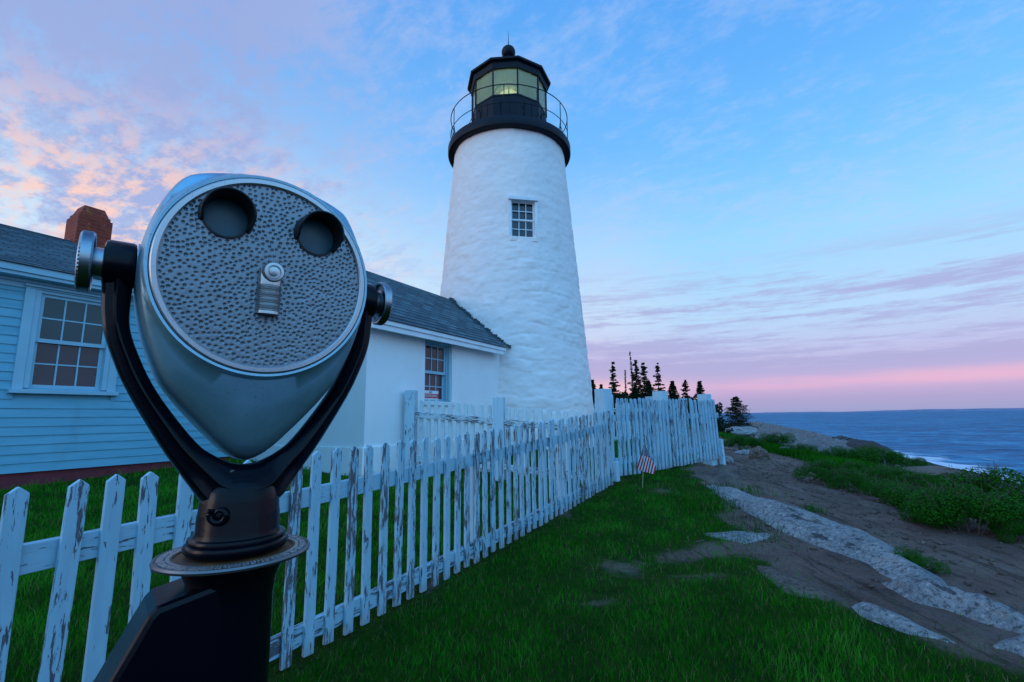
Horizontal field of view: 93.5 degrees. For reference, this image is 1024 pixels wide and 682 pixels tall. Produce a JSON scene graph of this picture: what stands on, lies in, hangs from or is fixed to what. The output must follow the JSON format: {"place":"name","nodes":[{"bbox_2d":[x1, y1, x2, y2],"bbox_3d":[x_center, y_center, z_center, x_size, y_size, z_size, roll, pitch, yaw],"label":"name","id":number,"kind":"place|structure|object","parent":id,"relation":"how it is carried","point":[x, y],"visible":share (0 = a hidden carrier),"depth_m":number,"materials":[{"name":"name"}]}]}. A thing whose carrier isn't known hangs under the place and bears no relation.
{"place":"outdoors","nodes":[
{"label":"outdoors","id":0,"kind":"place"},
{"bbox_2d":[0,420,1023,681],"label":"ground","id":1,"kind":"structure","parent":0,"point":[814,564],"depth_m":3.09,"materials":[{"name":"green plant"}]},
{"bbox_2d":[0,205,234,489],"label":"keepers house","id":2,"kind":"structure","parent":1,"relation":"on","point":[69,411],"depth_m":6.47,"materials":[{"name":"white paint"}]},
{"bbox_2d":[6,283,118,395],"bbox_3d":[-5.965,0.026,6.525,0.167,1.395,1.131,-6,-10,29],"label":"window","id":3,"kind":"structure","parent":2,"relation":"in","point":[61,343],"depth_m":6.46,"materials":[{"name":"paint"}]},
{"bbox_2d":[74,173,392,681],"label":"coin viewer","id":4,"kind":"object","parent":1,"relation":"on","point":[261,305],"visible":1,"depth_m":0.78,"materials":[{"name":"metal"}]},
{"bbox_2d":[0,410,613,681],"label":"picket fence","id":5,"kind":"object","parent":1,"relation":"on","point":[69,549],"visible":0.87,"depth_m":2.70,"materials":[{"name":"paint"}]},
{"bbox_2d":[248,271,510,476],"bbox_3d":[-2.417,0.818,9.711,3.349,4.294,4.532,-6,-10,29],"label":"covered passage","id":6,"kind":"object","parent":1,"relation":"on","point":[421,341],"visible":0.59,"depth_m":8.27,"materials":[{"name":"paint"}]},
{"bbox_2d":[425,390,437,399],"bbox_3d":[-1.480,0.985,8.747,0.010,0.165,0.460,-6,-10,29],"label":"notice","id":7,"kind":"object","parent":6,"relation":"attached to","point":[431,395],"visible":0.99,"depth_m":8.76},
{"bbox_2d":[424,340,454,405],"bbox_3d":[-1.383,0.597,8.849,0.212,1.170,0.870,-6,-10,29],"label":"window","id":8,"kind":"structure","parent":6,"relation":"in","point":[437,354],"depth_m":8.99,"materials":[{"name":"paint"}]},
{"bbox_2d":[404,390,587,480],"bbox_3d":[-0.338,1.475,7.234,3.018,1.560,0.198,-5,-10,22],"label":"gate fence","id":9,"kind":"object","parent":1,"relation":"on","point":[498,420],"visible":0.55,"depth_m":7.36,"materials":[{"name":"paint"}]},
{"bbox_2d":[440,34,593,449],"bbox_3d":[-0.058,-2.876,13.322,4.535,12.850,4.522,-1,-9,0],"label":"lighthouse","id":10,"kind":"object","parent":1,"relation":"on","point":[510,276],"visible":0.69,"depth_m":11.75,"materials":[{"name":"paint"}]},
{"bbox_2d":[508,195,537,241],"bbox_3d":[0.257,-2.920,11.700,0.741,1.139,0.300,1,-9,-11],"label":"window","id":11,"kind":"structure","parent":10,"relation":"in","point":[522,210],"depth_m":11.70,"materials":[{"name":"paint"}]},
{"bbox_2d":[591,380,595,404],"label":"spruce tree","id":12,"kind":"object","parent":1,"relation":"on","point":[593,385],"visible":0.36,"depth_m":61.56,"materials":[{"name":"green plant"}]},
{"bbox_2d":[608,361,620,414],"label":"spruce tree","id":13,"kind":"object","parent":1,"relation":"on","point":[614,389],"visible":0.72,"depth_m":65.65,"materials":[{"name":"green plant"}]},
{"bbox_2d":[624,370,626,393],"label":"spruce tree","id":14,"kind":"object","parent":1,"relation":"on","point":[625,382],"visible":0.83,"depth_m":69.81,"materials":[{"name":"green plant"}]},
{"bbox_2d":[629,352,633,390],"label":"spruce tree","id":15,"kind":"object","parent":1,"relation":"on","point":[632,379],"visible":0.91,"depth_m":70.07,"materials":[{"name":"green plant"}]},
{"bbox_2d":[627,360,641,396],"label":"spruce tree","id":16,"kind":"object","parent":1,"relation":"on","point":[635,376],"visible":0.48,"depth_m":71.87,"materials":[{"name":"green plant"}]},
{"bbox_2d":[630,385,641,407],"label":"spruce tree","id":17,"kind":"object","parent":1,"relation":"on","point":[636,395],"visible":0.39,"depth_m":65.42,"materials":[{"name":"green plant"}]},
{"bbox_2d":[594,395,687,443],"bbox_3d":[3.687,2.344,13.800,3.760,1.580,0.252,4,-10,-28],"label":"fence","id":18,"kind":"object","parent":1,"relation":"on","point":[614,410],"visible":0.06,"depth_m":13.75,"materials":[{"name":"paint"}]},
{"bbox_2d":[638,362,650,399],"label":"spruce tree","id":19,"kind":"object","parent":1,"relation":"on","point":[643,371],"visible":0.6,"depth_m":68.86,"materials":[{"name":"green plant"}]},
{"bbox_2d":[637,444,655,486],"bbox_3d":[1.855,1.739,6.656,0.274,0.655,0.026,-1,-9,0],"label":"flag","id":20,"kind":"object","parent":1,"relation":"on","point":[646,463],"visible":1,"depth_m":6.66,"materials":[{"name":"multicoloured fabric"}]},
{"bbox_2d":[641,380,653,405],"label":"spruce tree","id":21,"kind":"object","parent":1,"relation":"on","point":[649,388],"visible":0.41,"depth_m":67.56,"materials":[{"name":"green plant"}]},
{"bbox_2d":[652,363,665,390],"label":"spruce tree","id":22,"kind":"object","parent":1,"relation":"on","point":[657,370],"visible":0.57,"depth_m":69.81,"materials":[{"name":"green plant"}]},
{"bbox_2d":[594,389,725,481],"bbox_3d":[2.687,1.652,8.306,3.404,1.563,0.308,7,-12,-40],"label":"side fence","id":23,"kind":"object","parent":1,"relation":"on","point":[662,454],"visible":0.9,"depth_m":8.09,"materials":[{"name":"paint"}]},
{"bbox_2d":[667,381,681,401],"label":"spruce tree","id":24,"kind":"object","parent":1,"relation":"on","point":[673,393],"visible":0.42,"depth_m":71.44,"materials":[{"name":"green plant"}]},
{"bbox_2d":[613,390,754,436],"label":"woods","id":25,"kind":"object","parent":1,"relation":"on","point":[722,426],"visible":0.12,"depth_m":64.56,"materials":[{"name":"green plant"}]},
{"bbox_2d":[680,380,689,399],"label":"spruce tree","id":26,"kind":"object","parent":1,"relation":"on","point":[685,386],"visible":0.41,"depth_m":73.64,"materials":[{"name":"green plant"}]},
{"bbox_2d":[693,381,704,400],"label":"spruce tree","id":27,"kind":"object","parent":1,"relation":"on","point":[699,390],"visible":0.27,"depth_m":71.56,"materials":[{"name":"green plant"}]},
{"bbox_2d":[714,464,741,488],"bbox_3d":[3.499,2.224,7.905,0.688,0.286,3.964,-4,-10,20],"label":"boulder","id":28,"kind":"object","parent":1,"relation":"on","point":[724,473],"visible":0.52,"depth_m":7.12,"materials":[{"name":"grey stone"}]},
{"bbox_2d":[725,456,733,463],"bbox_3d":[4.319,2.389,9.697,0.292,0.156,0.252,-1,-9,4],"label":"boulder","id":29,"kind":"object","parent":1,"relation":"on","point":[729,459],"visible":0.52,"depth_m":9.60,"materials":[{"name":"stone"}]},
{"bbox_2d":[723,433,748,449],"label":"rose shrub","id":30,"kind":"object","parent":1,"relation":"on","point":[740,440],"visible":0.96,"depth_m":13.95,"materials":[{"name":"green plant"}]},
{"bbox_2d":[705,531,770,543],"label":"granite slab","id":31,"kind":"structure","parent":1,"relation":"on","point":[760,536],"depth_m":4.19,"materials":[{"name":"grey stone"}]},
{"bbox_2d":[733,449,748,454],"bbox_3d":[6.044,2.886,12.496,0.631,0.130,0.507,1,-9,-11],"label":"boulder","id":32,"kind":"object","parent":1,"relation":"on","point":[743,452],"visible":0.58,"depth_m":12.37,"materials":[{"name":"stone"}]},
{"bbox_2d":[721,396,761,427],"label":"pine tree","id":33,"kind":"object","parent":1,"relation":"on","point":[734,408],"visible":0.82,"depth_m":113.03,"materials":[{"name":"green plant"}]},
{"bbox_2d":[725,426,757,435],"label":"boulder","id":34,"kind":"object","parent":1,"relation":"on","point":[748,431],"visible":0.56,"depth_m":82.50,"materials":[{"name":"stone"}]},
{"bbox_2d":[746,435,765,447],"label":"rose shrub","id":35,"kind":"object","parent":1,"relation":"on","point":[754,441],"visible":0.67,"depth_m":16.20,"materials":[{"name":"green plant"}]},
{"bbox_2d":[749,446,769,459],"bbox_3d":[5.749,2.605,11.208,0.520,0.334,0.369,3,-10,-23],"label":"boulder","id":36,"kind":"object","parent":1,"relation":"on","point":[758,453],"visible":0.82,"depth_m":11.07,"materials":[{"name":"grey stone"}]},
{"bbox_2d":[758,430,796,444],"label":"rose shrub","id":37,"kind":"object","parent":1,"relation":"on","point":[775,438],"visible":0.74,"depth_m":17.64,"materials":[{"name":"green plant"}]},
{"bbox_2d":[757,565,834,600],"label":"granite slab","id":38,"kind":"structure","parent":1,"relation":"on","point":[785,579],"depth_m":3.14,"materials":[{"name":"grey stone"}]},
{"bbox_2d":[784,442,818,450],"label":"rose shrub","id":39,"kind":"object","parent":1,"relation":"on","point":[808,447],"visible":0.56,"depth_m":14.35,"materials":[{"name":"green plant"}]},
{"bbox_2d":[749,421,854,450],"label":"shore ledge","id":40,"kind":"object","parent":1,"relation":"on","point":[800,435],"visible":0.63,"depth_m":138.25,"materials":[{"name":"grey stone"}]},
{"bbox_2d":[792,459,850,483],"bbox_3d":[4.747,1.990,7.384,0.789,0.413,0.614,-8,-11,38],"label":"rose shrub","id":41,"kind":"object","parent":1,"relation":"on","point":[817,466],"visible":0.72,"depth_m":7.34,"materials":[{"name":"green plant"}]},
{"bbox_2d":[817,466,865,489],"bbox_3d":[4.778,1.976,6.965,0.784,0.347,0.477,1,-9,-9],"label":"rose shrub","id":42,"kind":"object","parent":1,"relation":"on","point":[830,476],"visible":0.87,"depth_m":6.95,"materials":[{"name":"green plant"}]},
{"bbox_2d":[819,444,863,459],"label":"rose shrub","id":43,"kind":"object","parent":1,"relation":"on","point":[851,453],"visible":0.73,"depth_m":11.78,"materials":[{"name":"green plant"}]},
{"bbox_2d":[659,452,1023,639],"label":"pebbles","id":44,"kind":"object","parent":1,"relation":"on","point":[871,585],"visible":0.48,"depth_m":4.54,"materials":[{"name":"grey stone"}]},
{"bbox_2d":[832,435,851,439],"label":"boulder","id":45,"kind":"object","parent":1,"relation":"on","point":[840,437],"visible":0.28,"depth_m":125.50,"materials":[{"name":"grey stone"}]},
{"bbox_2d":[707,485,1023,633],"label":"granite ledge","id":46,"kind":"object","parent":1,"relation":"on","point":[913,582],"visible":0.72,"depth_m":3.47,"materials":[{"name":"grey stone"}]},
{"bbox_2d":[843,472,891,496],"bbox_3d":[4.736,1.907,6.440,0.534,0.360,0.568,6,-11,-36],"label":"rose shrub","id":47,"kind":"object","parent":1,"relation":"on","point":[860,478],"visible":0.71,"depth_m":6.44,"materials":[{"name":"green plant"}]},
{"bbox_2d":[840,444,895,463],"bbox_3d":[29.573,9.551,39.960,4.232,2.274,3.699,1,-9,-14],"label":"rose shrub","id":48,"kind":"object","parent":1,"relation":"on","point":[868,455],"visible":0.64,"depth_m":38.99,"materials":[{"name":"green plant"}]},
{"bbox_2d":[861,463,907,480],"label":"rose shrub","id":49,"kind":"object","parent":1,"relation":"on","point":[885,472],"visible":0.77,"depth_m":7.66,"materials":[{"name":"green plant"}]},
{"bbox_2d":[854,497,915,520],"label":"granite slab","id":50,"kind":"structure","parent":1,"relation":"on","point":[883,508],"depth_m":5.29,"materials":[{"name":"grey stone"}]},
{"bbox_2d":[868,448,910,467],"bbox_3d":[31.263,9.869,39.711,2.962,1.993,3.148,-3,-9,16],"label":"rose shrub","id":51,"kind":"object","parent":1,"relation":"on","point":[899,459],"visible":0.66,"depth_m":39.23,"materials":[{"name":"green plant"}]},
{"bbox_2d":[859,477,919,501],"bbox_3d":[4.579,1.821,5.814,0.569,0.350,0.651,-5,-10,23],"label":"rose shrub","id":52,"kind":"object","parent":1,"relation":"on","point":[880,485],"visible":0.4,"depth_m":5.90,"materials":[{"name":"green plant"}]},
{"bbox_2d":[852,602,954,642],"bbox_3d":[2.071,1.566,2.521,0.525,0.202,0.896,-1,-9,0],"label":"granite ledge","id":53,"kind":"object","parent":1,"relation":"on","point":[869,611],"visible":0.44,"depth_m":2.59,"materials":[{"name":"grey stone"}]},
{"bbox_2d":[891,472,940,487],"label":"rose shrub","id":54,"kind":"object","parent":1,"relation":"on","point":[917,479],"visible":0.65,"depth_m":6.86,"materials":[{"name":"green plant"}]},
{"bbox_2d":[877,477,957,518],"bbox_3d":[4.390,1.728,5.306,0.539,0.399,0.869,-3,-9,14],"label":"rose shrub","id":55,"kind":"object","parent":1,"relation":"on","point":[894,493],"visible":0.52,"depth_m":5.31,"materials":[{"name":"green plant"}]},
{"bbox_2d":[903,457,933,466],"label":"rose shrub","id":56,"kind":"object","parent":1,"relation":"on","point":[914,461],"visible":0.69,"depth_m":50.04,"materials":[{"name":"green plant"}]},
{"bbox_2d":[892,544,950,574],"bbox_3d":[2.813,1.519,3.358,0.220,0.163,0.355,0,-9,-6],"label":"grass patch","id":57,"kind":"object","parent":1,"relation":"on","point":[913,556],"visible":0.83,"depth_m":3.29,"materials":[{"name":"green plant"}]},
{"bbox_2d":[889,466,963,477],"bbox_3d":[32.902,10.362,38.572,5.555,0.772,4.552,1,-9,-8],"label":"boulder","id":58,"kind":"object","parent":1,"relation":"on","point":[936,470],"visible":0.41,"depth_m":37.37,"materials":[{"name":"grey stone"}]},
{"bbox_2d":[897,483,980,523],"bbox_3d":[4.300,1.645,4.851,0.836,0.438,0.651,2,-9,-15],"label":"rose shrub","id":59,"kind":"object","parent":1,"relation":"on","point":[934,489],"visible":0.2,"depth_m":4.82,"materials":[{"name":"green plant"}]},
{"bbox_2d":[903,478,1023,535],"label":"rose shrub","id":60,"kind":"object","parent":1,"relation":"on","point":[942,516],"visible":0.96,"depth_m":4.42,"materials":[{"name":"green plant"}]},
{"bbox_2d":[925,460,1023,527],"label":"rose shrub","id":61,"kind":"object","parent":1,"relation":"on","point":[993,481],"visible":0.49,"depth_m":4.83,"materials":[{"name":"green plant"}]},
{"bbox_2d":[987,516,1023,543],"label":"rose shrub","id":62,"kind":"object","parent":1,"relation":"on","point":[1015,529],"visible":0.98,"depth_m":4.22,"materials":[{"name":"green plant"}]},
{"bbox_2d":[993,633,1023,656],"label":"granite ledge","id":63,"kind":"object","parent":1,"relation":"on","point":[1015,645],"visible":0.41,"depth_m":2.31,"materials":[{"name":"grey stone"}]},
{"bbox_2d":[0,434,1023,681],"bbox_3d":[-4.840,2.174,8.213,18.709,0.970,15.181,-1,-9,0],"label":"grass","id":64,"kind":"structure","parent":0,"point":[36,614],"depth_m":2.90,"materials":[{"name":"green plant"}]},
{"bbox_2d":[0,0,1023,412],"label":"sky","id":65,"kind":"structure","parent":0,"point":[776,205],"materials":[{"name":"blue"}]},
{"bbox_2d":[611,431,1022,681],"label":"rough grass","id":66,"kind":"structure","parent":0,"point":[804,455],"depth_m":5.76,"materials":[{"name":"green plant"}]},
{"bbox_2d":[720,410,1023,483],"bbox_3d":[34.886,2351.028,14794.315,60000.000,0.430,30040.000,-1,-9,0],"label":"sea","id":67,"kind":"structure","parent":0,"point":[962,439],"depth_m":190.45,"materials":[{"name":"liquid"}]},
{"bbox_2d":[846,438,890,454],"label":"shore ledge","id":68,"kind":"object","parent":67,"relation":"in","point":[852,443],"visible":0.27,"depth_m":89.11,"materials":[{"name":"grey stone"}]},
{"bbox_2d":[722,408,1023,414],"bbox_3d":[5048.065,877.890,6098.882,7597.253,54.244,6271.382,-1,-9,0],"label":"hills","id":69,"kind":"structure","parent":0,"point":[977,409],"depth_m":6794.79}
]}

